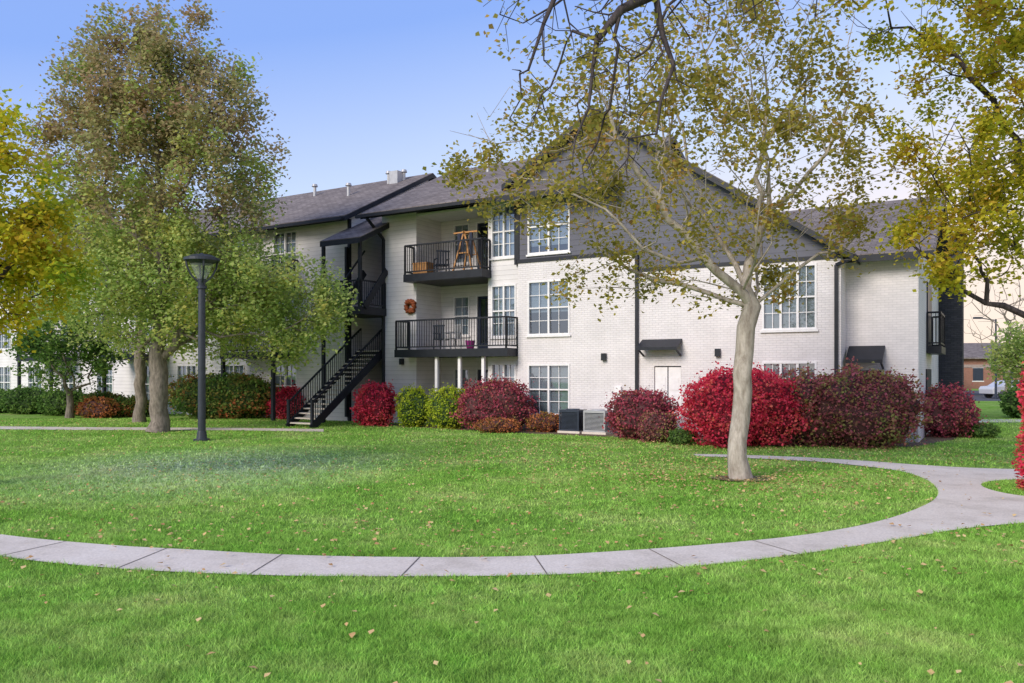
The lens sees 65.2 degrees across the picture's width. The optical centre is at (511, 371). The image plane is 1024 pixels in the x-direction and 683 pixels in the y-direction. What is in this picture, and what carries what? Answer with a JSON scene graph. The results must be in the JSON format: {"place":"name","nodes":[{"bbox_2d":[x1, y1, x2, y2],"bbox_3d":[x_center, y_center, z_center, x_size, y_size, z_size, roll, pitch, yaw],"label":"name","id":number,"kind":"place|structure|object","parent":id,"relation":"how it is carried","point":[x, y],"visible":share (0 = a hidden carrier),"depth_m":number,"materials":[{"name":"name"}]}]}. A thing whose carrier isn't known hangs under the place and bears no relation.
{"place":"outdoors","nodes":[
{"label":"outdoors","id":0,"kind":"place"},
{"bbox_2d":[0,198,814,412],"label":"window blinds","id":1,"kind":"object","parent":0,"point":[559,383],"depth_m":29.32,"materials":[{"name":"white plastic"}]},
{"bbox_2d":[0,389,1023,682],"bbox_3d":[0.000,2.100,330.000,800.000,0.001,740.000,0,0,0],"label":"ground","id":2,"kind":"structure","parent":0,"point":[990,409],"depth_m":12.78,"materials":[{"name":"green plant"}]},
{"bbox_2d":[0,388,7,412],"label":"foundation shrub","id":3,"kind":"object","parent":2,"relation":"on","point":[1,404],"visible":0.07,"depth_m":40.80,"materials":[{"name":"green plant"}]},
{"bbox_2d":[0,384,46,413],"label":"foundation shrub","id":4,"kind":"object","parent":2,"relation":"on","point":[18,400],"visible":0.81,"depth_m":39.51,"materials":[{"name":"green plant"}]},
{"bbox_2d":[0,85,103,358],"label":"yellow maple tree","id":5,"kind":"object","parent":2,"relation":"on","point":[23,228],"visible":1,"depth_m":14.01,"materials":[{"name":"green plant"}]},
{"bbox_2d":[31,387,87,415],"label":"foundation shrub","id":6,"kind":"object","parent":2,"relation":"on","point":[53,404],"visible":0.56,"depth_m":38.12,"materials":[{"name":"green plant"}]},
{"bbox_2d":[3,306,130,417],"bbox_3d":[-20.147,-0.620,36.510,5.108,5.465,4.904,0,0,0],"label":"green tree","id":7,"kind":"object","parent":2,"relation":"on","point":[99,365],"visible":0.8,"depth_m":35.86,"materials":[{"name":"green plant"}]},
{"bbox_2d":[74,396,125,417],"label":"rust bush","id":8,"kind":"object","parent":2,"relation":"on","point":[94,407],"visible":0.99,"depth_m":36.36,"materials":[{"name":"brown plant"}]},
{"bbox_2d":[77,390,124,415],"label":"foundation shrub","id":9,"kind":"object","parent":2,"relation":"on","point":[100,393],"visible":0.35,"depth_m":37.97,"materials":[{"name":"green plant"}]},
{"bbox_2d":[110,395,149,416],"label":"foundation shrub","id":10,"kind":"object","parent":2,"relation":"on","point":[128,403],"visible":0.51,"depth_m":37.09,"materials":[{"name":"green plant"}]},
{"bbox_2d":[2,159,302,422],"bbox_3d":[-14.542,-3.198,33.603,12.709,10.724,6.616,0,0,0],"label":"linden tree","id":11,"kind":"object","parent":2,"relation":"on","point":[139,415],"visible":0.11,"depth_m":33.28,"materials":[{"name":"green plant"}]},
{"bbox_2d":[0,426,323,431],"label":"footpath","id":12,"kind":"structure","parent":2,"relation":"on","point":[124,428],"depth_m":29.57,"materials":[{"name":"concrete"}]},
{"bbox_2d":[11,0,362,432],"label":"linden tree","id":13,"kind":"object","parent":2,"relation":"on","point":[172,125],"visible":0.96,"depth_m":27.20,"materials":[{"name":"green plant"}]},
{"bbox_2d":[183,253,219,440],"bbox_3d":[-9.500,-0.770,24.500,1.060,5.740,1.060,0,0,0],"label":"street lamp","id":14,"kind":"object","parent":2,"relation":"on","point":[200,259],"visible":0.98,"depth_m":24.40,"materials":[{"name":"metal"}]},
{"bbox_2d":[168,368,281,418],"bbox_3d":[-12.966,0.975,36.376,6.388,2.360,3.220,0,0,4],"label":"evergreen bush","id":15,"kind":"object","parent":2,"relation":"on","point":[235,395],"visible":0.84,"depth_m":35.46,"materials":[{"name":"green plant"}]},
{"bbox_2d":[0,180,517,422],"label":"siding walls","id":16,"kind":"structure","parent":2,"relation":"on","point":[432,301],"depth_m":33.70,"materials":[{"name":"white wood"}]},
{"bbox_2d":[0,196,818,428],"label":"window frames","id":17,"kind":"structure","parent":16,"relation":"attached to","point":[661,376],"depth_m":29.81,"materials":[{"name":"white plastic"}]},
{"bbox_2d":[404,299,416,313],"bbox_3d":[-4.128,-2.655,32.399,0.642,0.636,0.299,0,0,31],"label":"autumn wreath","id":18,"kind":"object","parent":16,"relation":"attached to","point":[412,303],"visible":1,"depth_m":32.33,"materials":[{"name":"orange plant"}]},
{"bbox_2d":[0,226,930,432],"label":"dark interior","id":19,"kind":"object","parent":16,"relation":"in","point":[560,325],"visible":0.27,"depth_m":29.30,"materials":[{"name":"black"}]},
{"bbox_2d":[1,115,948,259],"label":"roof","id":20,"kind":"structure","parent":16,"relation":"on","point":[330,203],"depth_m":33.21,"materials":[{"name":"grey"}]},
{"bbox_2d":[312,159,489,195],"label":"roof vent pipes","id":21,"kind":"object","parent":20,"relation":"on","point":[395,176],"visible":0.73,"depth_m":38.41,"materials":[{"name":"white metal"}]},
{"bbox_2d":[261,380,305,419],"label":"burning bush","id":22,"kind":"object","parent":2,"relation":"on","point":[284,394],"visible":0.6,"depth_m":35.12,"materials":[{"name":"red plant"}]},
{"bbox_2d":[290,350,378,423],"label":"stair treads","id":23,"kind":"object","parent":2,"relation":"on","point":[328,394],"visible":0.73,"depth_m":31.51,"materials":[{"name":"concrete"}]},
{"bbox_2d":[350,379,401,426],"bbox_3d":[-5.258,1.196,30.930,2.026,1.856,1.706,0,0,-11],"label":"burning bush","id":24,"kind":"object","parent":2,"relation":"on","point":[374,403],"visible":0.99,"depth_m":30.62,"materials":[{"name":"red plant"}]},
{"bbox_2d":[16,113,952,427],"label":"trim and railings","id":25,"kind":"structure","parent":2,"relation":"on","point":[330,369],"depth_m":30.92,"materials":[{"name":"black metal"}]},
{"bbox_2d":[412,262,432,273],"bbox_3d":[-3.546,-4.120,31.936,0.740,0.460,0.480,0,0,31],"label":"storage box","id":26,"kind":"object","parent":25,"relation":"on","point":[423,265],"visible":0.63,"depth_m":31.73,"materials":[{"name":"brown wood"}]},
{"bbox_2d":[433,325,449,348],"bbox_3d":[-2.815,-1.385,32.191,0.550,0.990,0.530,0,0,30],"label":"patio chair","id":27,"kind":"object","parent":25,"relation":"on","point":[434,326],"visible":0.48,"depth_m":32.03,"materials":[{"name":"black metal"}]},
{"bbox_2d":[434,250,449,271],"bbox_3d":[-2.846,-4.385,32.323,0.550,0.990,0.530,0,0,-20],"label":"patio chair","id":28,"kind":"object","parent":25,"relation":"on","point":[446,260],"visible":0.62,"depth_m":32.12,"materials":[{"name":"black metal"}]},
{"bbox_2d":[444,324,461,348],"bbox_3d":[-2.322,-1.385,31.436,0.530,0.990,0.550,0,0,-30],"label":"patio chair","id":29,"kind":"object","parent":25,"relation":"on","point":[455,336],"visible":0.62,"depth_m":31.43,"materials":[{"name":"grey metal"}]},
{"bbox_2d":[452,230,480,270],"bbox_3d":[-1.686,-4.665,31.051,1.100,1.572,0.761,0,0,31],"label":"wooden clothes rack","id":30,"kind":"object","parent":25,"relation":"on","point":[461,235],"visible":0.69,"depth_m":30.91,"materials":[{"name":"brown wood"}]},
{"bbox_2d":[465,340,473,348],"bbox_3d":[-1.583,-1.040,30.348,0.400,0.300,0.400,0,0,31],"label":"flower planter","id":31,"kind":"object","parent":25,"relation":"on","point":[468,342],"visible":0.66,"depth_m":30.20,"materials":[{"name":"purple ceramic"}]},
{"bbox_2d":[0,420,1023,682],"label":"fallen leaves","id":32,"kind":"object","parent":2,"relation":"on","point":[352,634],"visible":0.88,"depth_m":14.41,"materials":[{"name":"brown plant"}]},
{"bbox_2d":[635,408,681,442],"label":"plum bush","id":33,"kind":"object","parent":2,"relation":"on","point":[655,426],"visible":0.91,"depth_m":23.69,"materials":[{"name":"red plant"}]},
{"bbox_2d":[388,423,955,446],"bbox_3d":[5.550,2.094,27.147,22.078,0.001,8.990,0,0,6],"label":"mulch bed","id":34,"kind":"object","parent":2,"relation":"on","point":[930,439],"visible":0.32,"depth_m":25.97,"materials":[{"name":"brown soil"}]},
{"bbox_2d":[394,384,430,427],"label":"yellow green bush","id":35,"kind":"object","parent":34,"relation":"on","point":[411,408],"visible":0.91,"depth_m":30.17,"materials":[{"name":"green plant"}]},
{"bbox_2d":[425,382,470,428],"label":"yellow green bush","id":36,"kind":"object","parent":34,"relation":"on","point":[439,406],"visible":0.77,"depth_m":29.33,"materials":[{"name":"green plant"}]},
{"bbox_2d":[449,372,539,430],"bbox_3d":[-0.611,1.062,28.730,3.268,2.135,1.810,0,0,5],"label":"red barberry bush","id":37,"kind":"object","parent":34,"relation":"on","point":[489,398],"visible":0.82,"depth_m":28.29,"materials":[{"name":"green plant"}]},
{"bbox_2d":[468,416,521,432],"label":"rust bush","id":38,"kind":"object","parent":34,"relation":"on","point":[495,425],"visible":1,"depth_m":27.39,"materials":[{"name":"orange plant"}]},
{"bbox_2d":[525,411,558,431],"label":"rust bush","id":39,"kind":"object","parent":34,"relation":"on","point":[543,421],"visible":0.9,"depth_m":27.77,"materials":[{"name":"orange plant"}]},
{"bbox_2d":[557,408,586,433],"bbox_3d":[2.111,1.685,27.662,0.840,0.830,0.720,0,0,31],"label":"air conditioner","id":40,"kind":"object","parent":34,"relation":"on","point":[570,420],"visible":0.77,"depth_m":27.41,"materials":[{"name":"metal"}]},
{"bbox_2d":[582,409,612,434],"bbox_3d":[2.925,1.685,27.173,0.880,0.830,0.720,0,0,31],"label":"air conditioner","id":41,"kind":"object","parent":34,"relation":"on","point":[593,422],"visible":0.81,"depth_m":26.93,"materials":[{"name":"metal"}]},
{"bbox_2d":[599,385,683,440],"bbox_3d":[4.082,1.260,25.056,2.732,1.731,2.045,0,0,11],"label":"barberry bush","id":42,"kind":"object","parent":34,"relation":"on","point":[630,408],"visible":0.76,"depth_m":24.65,"materials":[{"name":"red plant"}]},
{"bbox_2d":[666,358,816,448],"bbox_3d":[6.452,0.859,22.819,4.552,2.539,3.210,0,0,-11],"label":"burning bush","id":43,"kind":"object","parent":34,"relation":"on","point":[773,416],"visible":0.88,"depth_m":21.94,"materials":[{"name":"red plant"}]},
{"bbox_2d":[776,361,845,446],"bbox_3d":[8.471,0.906,22.864,2.825,2.451,2.249,0,0,5],"label":"plum bush","id":44,"kind":"object","parent":34,"relation":"on","point":[808,394],"visible":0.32,"depth_m":22.29,"materials":[{"name":"red plant"}]},
{"bbox_2d":[789,356,944,449],"bbox_3d":[9.828,0.832,22.308,4.272,2.591,2.616,0,0,4],"label":"plum bush","id":45,"kind":"object","parent":34,"relation":"on","point":[864,411],"visible":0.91,"depth_m":21.78,"materials":[{"name":"red plant"}]},
{"bbox_2d":[924,379,987,437],"bbox_3d":[14.198,1.180,25.916,2.128,1.903,2.050,0,0,25],"label":"barberry bush","id":46,"kind":"object","parent":34,"relation":"on","point":[955,409],"visible":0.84,"depth_m":25.39,"materials":[{"name":"red plant"}]},
{"bbox_2d":[422,0,922,479],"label":"sycamore tree","id":47,"kind":"object","parent":2,"relation":"on","point":[737,458],"visible":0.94,"depth_m":15.16,"materials":[{"name":"green plant"}]},
{"bbox_2d":[665,427,699,444],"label":"green bush","id":48,"kind":"object","parent":2,"relation":"on","point":[680,436],"visible":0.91,"depth_m":22.91,"materials":[{"name":"green plant"}]},
{"bbox_2d":[518,255,937,442],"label":"brick walls","id":49,"kind":"structure","parent":2,"relation":"on","point":[883,304],"depth_m":26.20,"materials":[{"name":"white brick"}]},
{"bbox_2d":[518,126,838,267],"bbox_3d":[7.859,-6.350,31.500,11.200,5.700,11.000,0,0,31],"label":"gable siding","id":50,"kind":"object","parent":49,"relation":"on","point":[804,238],"visible":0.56,"depth_m":27.02,"materials":[{"name":"grey wood"}]},
{"bbox_2d":[478,223,931,381],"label":"doors","id":51,"kind":"structure","parent":49,"relation":"attached to","point":[929,302],"depth_m":32.76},
{"bbox_2d":[710,475,771,480],"bbox_3d":[4.480,2.070,15.600,1.241,0.001,0.900,0,0,0],"label":"ring","id":52,"kind":"object","parent":2,"relation":"on","point":[724,477],"visible":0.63,"depth_m":15.55,"materials":[{"name":"brown soil"}]},
{"bbox_2d":[475,0,1023,489],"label":"honey locust tree","id":53,"kind":"object","parent":2,"relation":"on","point":[993,120],"visible":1,"depth_m":13.41,"materials":[{"name":"yellow plant"}]},
{"bbox_2d":[938,239,963,392],"bbox_3d":[18.111,-1.650,32.981,0.850,7.500,1.700,0,0,31],"label":"chimney","id":54,"kind":"object","parent":2,"relation":"on","point":[951,366],"visible":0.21,"depth_m":32.23,"materials":[{"name":"brick"}]},
{"bbox_2d":[964,422,1001,437],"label":"green bush","id":55,"kind":"object","parent":2,"relation":"on","point":[986,430],"visible":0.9,"depth_m":25.24,"materials":[{"name":"green plant"}]},
{"bbox_2d":[965,391,1000,400],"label":"parking lot","id":56,"kind":"structure","parent":2,"relation":"on","point":[977,396],"depth_m":65.63,"materials":[{"name":"grey asphalt"}]},
{"bbox_2d":[973,317,996,398],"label":"street light","id":57,"kind":"object","parent":56,"relation":"on","point":[995,320],"visible":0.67,"depth_m":61.94,"materials":[{"name":"black metal"}]},
{"bbox_2d":[979,380,1020,397],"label":"parked car","id":58,"kind":"object","parent":56,"relation":"on","point":[988,391],"visible":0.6,"depth_m":63.53,"materials":[{"name":"paint"}]},
{"bbox_2d":[964,359,1020,388],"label":"walls","id":59,"kind":"structure","parent":2,"relation":"on","point":[968,377],"depth_m":100.51,"materials":[{"name":"red brick"}]},
{"bbox_2d":[964,343,1021,358],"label":"roof","id":60,"kind":"structure","parent":59,"relation":"on","point":[973,351],"depth_m":102.10,"materials":[{"name":"grey"}]},
{"bbox_2d":[964,365,1022,377],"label":"fascia","id":61,"kind":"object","parent":59,"relation":"attached to","point":[975,366],"depth_m":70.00,"materials":[{"name":"white wood"}]},
{"bbox_2d":[964,274,1023,393],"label":"bare tree","id":62,"kind":"object","parent":2,"relation":"on","point":[1007,319],"visible":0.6,"depth_m":45.88,"materials":[{"name":"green plant"}]},
{"bbox_2d":[983,317,1023,394],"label":"green tree","id":63,"kind":"object","parent":2,"relation":"on","point":[1012,361],"visible":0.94,"depth_m":38.43,"materials":[{"name":"green plant"}]},
{"bbox_2d":[998,383,1023,417],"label":"evergreen bush","id":64,"kind":"object","parent":2,"relation":"on","point":[1010,403],"visible":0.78,"depth_m":36.28,"materials":[{"name":"green plant"}]},
{"bbox_2d":[0,454,1023,575],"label":"curved path","id":65,"kind":"structure","parent":0,"point":[946,507],"depth_m":9.25,"materials":[{"name":"concrete"}]},
{"bbox_2d":[0,0,1023,342],"label":"sky","id":66,"kind":"structure","parent":0,"point":[360,90],"materials":[{"name":"blue"}]},
{"bbox_2d":[980,419,1021,421],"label":"sidewalk","id":67,"kind":"structure","parent":0,"point":[1001,420],"depth_m":34.44,"materials":[{"name":"concrete"}]},
{"label":"window trim","id":68,"kind":"object","parent":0,"visible":0},
{"bbox_2d":[973,368,1012,380],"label":"windows","id":69,"kind":"structure","parent":68,"relation":"attached to","point":[977,374],"depth_m":100.44,"materials":[{"name":"grey glass"}]}
]}

